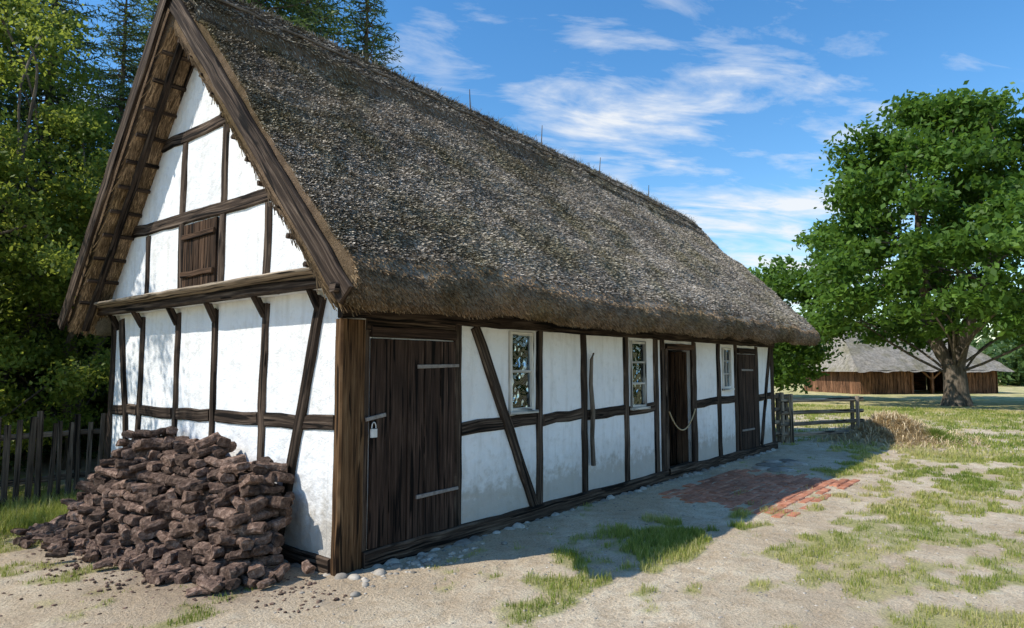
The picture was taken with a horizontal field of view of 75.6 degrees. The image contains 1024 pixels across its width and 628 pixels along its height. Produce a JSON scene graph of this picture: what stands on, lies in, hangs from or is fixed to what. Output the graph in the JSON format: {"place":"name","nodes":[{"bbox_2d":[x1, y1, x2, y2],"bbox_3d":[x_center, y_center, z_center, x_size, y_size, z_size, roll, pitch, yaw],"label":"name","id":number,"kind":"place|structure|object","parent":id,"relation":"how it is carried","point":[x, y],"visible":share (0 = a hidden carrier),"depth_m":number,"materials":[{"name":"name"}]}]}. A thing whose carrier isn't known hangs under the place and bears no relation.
{"place":"outdoors","nodes":[
{"label":"outdoors","id":0,"kind":"place"},
{"bbox_2d":[0,380,1023,627],"bbox_3d":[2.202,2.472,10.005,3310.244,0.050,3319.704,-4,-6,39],"label":"ground","id":1,"kind":"structure","parent":0,"point":[612,604],"depth_m":5.20,"materials":[{"name":"beige soil"}]},
{"bbox_2d":[0,2,28,379],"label":"spruce tree","id":2,"kind":"object","parent":1,"relation":"on","point":[11,177],"visible":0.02,"depth_m":11.86,"materials":[{"name":"green plant"}]},
{"bbox_2d":[0,410,106,506],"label":"picket fence","id":3,"kind":"object","parent":1,"relation":"on","point":[36,435],"visible":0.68,"depth_m":8.16,"materials":[{"name":"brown wood"}]},
{"bbox_2d":[0,0,107,427],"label":"spruce tree","id":4,"kind":"object","parent":1,"relation":"on","point":[3,122],"depth_m":14.00,"materials":[{"name":"green plant"}]},
{"bbox_2d":[0,121,110,459],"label":"hawthorn tree","id":5,"kind":"object","parent":1,"relation":"on","point":[54,266],"visible":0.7,"depth_m":9.08,"materials":[{"name":"green plant"}]},
{"bbox_2d":[0,0,119,384],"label":"hawthorn tree","id":6,"kind":"object","parent":1,"relation":"on","point":[54,37],"visible":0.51,"depth_m":10.18,"materials":[{"name":"green plant"}]},
{"bbox_2d":[0,92,119,469],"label":"hawthorn tree","id":7,"kind":"object","parent":1,"relation":"on","point":[98,162],"visible":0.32,"depth_m":10.16,"materials":[{"name":"green plant"}]},
{"bbox_2d":[0,0,125,472],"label":"spruce tree","id":8,"kind":"object","parent":1,"relation":"on","point":[47,95],"visible":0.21,"depth_m":12.06,"materials":[{"name":"green plant"}]},
{"bbox_2d":[46,0,151,448],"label":"spruce tree","id":9,"kind":"object","parent":1,"relation":"on","point":[122,75],"visible":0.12,"depth_m":14.04,"materials":[{"name":"green plant"}]},
{"bbox_2d":[109,0,158,143],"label":"spruce tree","id":10,"kind":"object","parent":1,"relation":"on","point":[147,28],"depth_m":16.93,"materials":[{"name":"green plant"}]},
{"bbox_2d":[10,426,315,596],"bbox_3d":[-3.193,1.619,5.861,3.374,1.110,1.387,-4,-6,39],"label":"peat stack","id":11,"kind":"object","parent":1,"relation":"on","point":[207,515],"visible":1,"depth_m":5.61,"materials":[{"name":"brown soil"}]},
{"bbox_2d":[0,534,350,623],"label":"peat crumbs","id":12,"kind":"object","parent":1,"relation":"on","point":[75,565],"visible":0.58,"depth_m":4.95,"materials":[{"name":"brown soil"}]},
{"bbox_2d":[49,0,368,449],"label":"spruce tree","id":13,"kind":"object","parent":1,"relation":"on","point":[267,6],"visible":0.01,"depth_m":15.96,"materials":[{"name":"green plant"}]},
{"bbox_2d":[275,0,356,40],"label":"spruce tree","id":14,"kind":"object","parent":1,"relation":"on","point":[319,17],"depth_m":18.66,"materials":[{"name":"green plant"}]},
{"bbox_2d":[331,318,365,576],"bbox_3d":[-1.341,1.088,5.420,0.103,2.097,0.261,-4,-6,39],"label":"corner post","id":15,"kind":"object","parent":1,"relation":"on","point":[347,485],"visible":0.95,"depth_m":5.37,"materials":[{"name":"brown wood"}]},
{"bbox_2d":[334,0,408,80],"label":"spruce tree","id":16,"kind":"object","parent":1,"relation":"on","point":[366,9],"visible":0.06,"depth_m":17.00,"materials":[{"name":"green plant"}]},
{"bbox_2d":[97,64,777,573],"bbox_3d":[0.087,-0.056,11.033,5.010,5.310,10.968,-4,-6,39],"label":"timber frame","id":17,"kind":"object","parent":1,"relation":"on","point":[301,420],"visible":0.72,"depth_m":6.95,"materials":[{"name":"brown wood"}]},
{"bbox_2d":[94,267,314,308],"bbox_3d":[-3.382,-0.205,6.787,5.120,0.094,0.229,-4,-6,39],"label":"gable ledge board","id":18,"kind":"object","parent":17,"relation":"on","point":[278,276],"visible":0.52,"depth_m":6.24,"materials":[{"name":"brown wood"}]},
{"bbox_2d":[79,38,341,331],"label":"roof battens","id":19,"kind":"object","parent":17,"relation":"attached to","point":[141,163],"visible":0.42,"depth_m":7.49,"materials":[{"name":"brown wood"}]},
{"bbox_2d":[67,26,376,337],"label":"soffit reeds","id":20,"kind":"object","parent":17,"relation":"attached to","point":[169,44],"visible":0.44,"depth_m":7.44,"materials":[{"name":"brown wicker"}]},
{"bbox_2d":[367,325,456,549],"bbox_3d":[-0.880,1.054,5.935,0.062,1.865,1.020,-4,-6,39],"label":"plank door","id":21,"kind":"structure","parent":17,"relation":"attached to","point":[411,449],"depth_m":5.87,"materials":[{"name":"brown wood"}]},
{"bbox_2d":[67,0,818,343],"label":"thatch roof","id":22,"kind":"structure","parent":17,"relation":"attached to","point":[103,326],"depth_m":6.95,"materials":[{"name":"wicker"}]},
{"bbox_2d":[57,0,353,330],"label":"barge boards","id":23,"kind":"object","parent":22,"relation":"attached to","point":[338,282],"visible":1,"depth_m":6.02,"materials":[{"name":"brown wood"}]},
{"bbox_2d":[67,0,793,325],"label":"thatch verge","id":24,"kind":"structure","parent":22,"relation":"attached to","point":[343,257],"depth_m":6.11,"materials":[{"name":"brown wood"}]},
{"bbox_2d":[194,0,706,237],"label":"ridge cap","id":25,"kind":"object","parent":22,"relation":"on","point":[356,79],"visible":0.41,"depth_m":8.14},
{"bbox_2d":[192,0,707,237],"bbox_3d":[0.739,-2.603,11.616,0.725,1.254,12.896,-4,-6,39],"label":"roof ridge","id":26,"kind":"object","parent":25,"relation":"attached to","point":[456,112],"visible":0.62,"depth_m":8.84,"materials":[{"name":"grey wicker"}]},
{"bbox_2d":[217,0,701,229],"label":"ridge binding poles","id":27,"kind":"object","parent":25,"relation":"on","point":[335,52],"visible":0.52,"depth_m":9.12,"materials":[{"name":"brown wood"}]},
{"bbox_2d":[238,0,695,221],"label":"ridge stubble","id":28,"kind":"object","parent":25,"relation":"on","point":[439,92],"visible":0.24,"depth_m":9.69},
{"bbox_2d":[370,54,648,194],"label":"ridge twigs","id":29,"kind":"object","parent":25,"relation":"in","point":[541,131],"visible":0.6,"depth_m":10.35,"materials":[{"name":"brown wood"}]},
{"bbox_2d":[184,1,815,328],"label":"thatch reeds front","id":30,"kind":"object","parent":22,"relation":"on","point":[229,53],"visible":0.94,"depth_m":7.26,"materials":[{"name":"grey wicker"}]},
{"bbox_2d":[320,235,820,346],"bbox_3d":[2.564,0.056,9.417,0.512,0.631,12.080,-4,-6,39],"label":"thatch reeds eave","id":31,"kind":"object","parent":22,"relation":"attached to","point":[431,306],"visible":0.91,"depth_m":6.26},
{"bbox_2d":[365,364,754,498],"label":"door hinges","id":32,"kind":"object","parent":17,"relation":"attached to","point":[374,417],"depth_m":6.08,"materials":[{"name":"metal"}]},
{"bbox_2d":[370,429,376,437],"bbox_3d":[-1.154,0.995,5.507,0.030,0.070,0.065,-4,-6,39],"label":"padlock body","id":33,"kind":"object","parent":32,"relation":"hanging from","point":[373,433],"visible":1,"depth_m":5.49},
{"bbox_2d":[589,353,595,465],"bbox_3d":[0.990,1.174,8.162,0.062,1.389,0.115,-4,-6,39],"label":"crooked prop pole","id":34,"kind":"object","parent":17,"relation":"attached to","point":[592,425],"visible":1,"depth_m":8.14,"materials":[{"name":"brown wood"}]},
{"bbox_2d":[629,341,650,409],"bbox_3d":[1.762,0.851,9.185,0.096,0.948,0.502,-4,-6,39],"label":"window frame","id":35,"kind":"object","parent":17,"relation":"attached to","point":[644,404],"visible":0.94,"depth_m":9.18,"materials":[{"name":"white wood"}]},
{"bbox_2d":[632,344,642,404],"bbox_3d":[1.741,0.839,9.204,0.004,0.844,0.364,-4,-6,39],"label":"window pane","id":36,"kind":"object","parent":35,"relation":"in","point":[637,352],"visible":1,"depth_m":9.23,"materials":[{"name":"clear glass"}]},
{"bbox_2d":[665,348,697,474],"bbox_3d":[2.587,1.471,10.143,0.124,1.858,1.012,-4,-6,39],"label":"door frame","id":37,"kind":"object","parent":17,"relation":"attached to","point":[685,466],"visible":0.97,"depth_m":10.11,"materials":[{"name":"brown wood"}]},
{"bbox_2d":[665,343,693,464],"bbox_3d":[2.273,1.442,10.429,0.910,1.921,0.970,-4,-6,39],"label":"open door leaf","id":38,"kind":"object","parent":37,"relation":"attached to","point":[677,372],"visible":0.48,"depth_m":10.60,"materials":[{"name":"brown wood"}]},
{"bbox_2d":[669,408,695,430],"bbox_3d":[2.619,1.626,10.104,0.022,0.316,0.937,-4,-6,39],"label":"rope","id":39,"kind":"object","parent":37,"relation":"attached to","point":[688,424],"visible":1,"depth_m":10.12,"materials":[{"name":"beige fabric"}]},
{"bbox_2d":[737,348,758,450],"bbox_3d":[4.426,1.579,12.397,0.063,1.864,0.945,-4,-6,39],"label":"back plank door","id":40,"kind":"structure","parent":17,"relation":"attached to","point":[747,399],"depth_m":12.33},
{"bbox_2d":[111,68,772,557],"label":"plaster walls","id":41,"kind":"structure","parent":1,"relation":"on","point":[491,484],"depth_m":6.96,"materials":[{"name":"white paint"}]},
{"bbox_2d":[180,217,218,287],"bbox_3d":[-3.233,-0.596,6.803,0.711,0.736,0.057,-4,-6,39],"label":"loft hatch","id":42,"kind":"object","parent":41,"relation":"attached to","point":[200,249],"visible":0.91,"depth_m":6.76,"materials":[{"name":"brown wood"}]},
{"bbox_2d":[508,331,538,414],"bbox_3d":[0.109,0.637,7.176,0.096,0.888,0.482,-4,-6,39],"label":"window frame","id":43,"kind":"object","parent":41,"relation":"attached to","point":[521,410],"visible":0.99,"depth_m":7.11,"materials":[{"name":"white wood"}]},
{"bbox_2d":[513,335,529,407],"bbox_3d":[0.088,0.625,7.195,0.004,0.784,0.344,-4,-6,39],"label":"window pane","id":44,"kind":"object","parent":43,"relation":"in","point":[521,381],"visible":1,"depth_m":7.21,"materials":[{"name":"clear glass"}]},
{"bbox_2d":[721,348,734,390],"bbox_3d":[3.808,0.973,11.683,0.096,0.748,0.442,-4,-6,39],"label":"window frame","id":45,"kind":"object","parent":41,"relation":"attached to","point":[726,387],"visible":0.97,"depth_m":11.68,"materials":[{"name":"white wood"}]},
{"bbox_2d":[724,350,728,385],"bbox_3d":[3.787,0.962,11.701,0.004,0.644,0.304,-4,-6,39],"label":"window pane","id":46,"kind":"object","parent":45,"relation":"in","point":[727,368],"visible":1,"depth_m":11.78,"materials":[{"name":"clear glass"}]},
{"bbox_2d":[269,448,776,579],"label":"foundation stones","id":47,"kind":"object","parent":1,"relation":"on","point":[398,564],"visible":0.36,"depth_m":6.24,"materials":[{"name":"grey stone"}]},
{"bbox_2d":[658,469,859,517],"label":"brick paving","id":48,"kind":"structure","parent":1,"relation":"on","point":[720,488],"depth_m":8.83,"materials":[{"name":"red brick"}]},
{"bbox_2d":[751,459,808,471],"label":"flagstones","id":49,"kind":"object","parent":1,"relation":"on","point":[773,465],"visible":0.92,"depth_m":11.13,"materials":[{"name":"stone"}]},
{"bbox_2d":[751,263,845,393],"bbox_3d":[13.867,1.058,35.651,7.186,7.572,8.514,-4,-6,39],"label":"maple tree","id":50,"kind":"object","parent":1,"relation":"on","point":[797,369],"visible":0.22,"depth_m":33.13,"materials":[{"name":"green plant"}]},
{"bbox_2d":[774,392,864,442],"bbox_3d":[5.764,2.409,15.800,3.327,1.272,3.848,4,-6,-42],"label":"rail fence","id":51,"kind":"object","parent":1,"relation":"on","point":[785,414],"visible":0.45,"depth_m":14.74,"materials":[{"name":"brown wood"}]},
{"bbox_2d":[748,80,1023,406],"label":"oak tree","id":52,"kind":"object","parent":1,"relation":"on","point":[985,199],"visible":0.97,"depth_m":27.20,"materials":[{"name":"green plant"}]},
{"bbox_2d":[794,409,1001,452],"bbox_3d":[8.814,2.602,15.609,5.250,0.705,7.727,-4,-6,39],"label":"straw heap","id":53,"kind":"object","parent":1,"relation":"on","point":[897,428],"visible":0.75,"depth_m":14.73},
{"bbox_2d":[778,329,1023,385],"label":"hedgerow","id":54,"kind":"object","parent":1,"relation":"on","point":[1013,360],"visible":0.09,"depth_m":58.69,"materials":[{"name":"green plant"}]},
{"bbox_2d":[803,332,1014,393],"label":"thatched barn","id":55,"kind":"structure","parent":1,"relation":"on","point":[861,368],"depth_m":42.05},
{"bbox_2d":[806,314,1013,351],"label":"distant trees","id":56,"kind":"object","parent":1,"relation":"on","point":[981,337],"depth_m":110.82,"materials":[{"name":"green plant"}]},
{"bbox_2d":[914,426,974,443],"bbox_3d":[9.409,2.667,14.741,1.858,0.374,1.578,1,-5,-10],"label":"grass tussock","id":57,"kind":"object","parent":1,"relation":"on","point":[932,430],"depth_m":14.50,"materials":[{"name":"green plant"}]},
{"bbox_2d":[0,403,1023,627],"bbox_3d":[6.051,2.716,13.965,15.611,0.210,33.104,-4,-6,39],"label":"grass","id":58,"kind":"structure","parent":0,"point":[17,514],"depth_m":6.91,"materials":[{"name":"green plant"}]},
{"bbox_2d":[0,0,1023,341],"label":"sky","id":59,"kind":"structure","parent":0,"point":[726,110],"materials":[{"name":"blue"}]},
{"bbox_2d":[197,458,1023,627],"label":"gravel","id":60,"kind":"structure","parent":0,"point":[365,580],"depth_m":5.52,"materials":[{"name":"grey gravel"}]}
]}

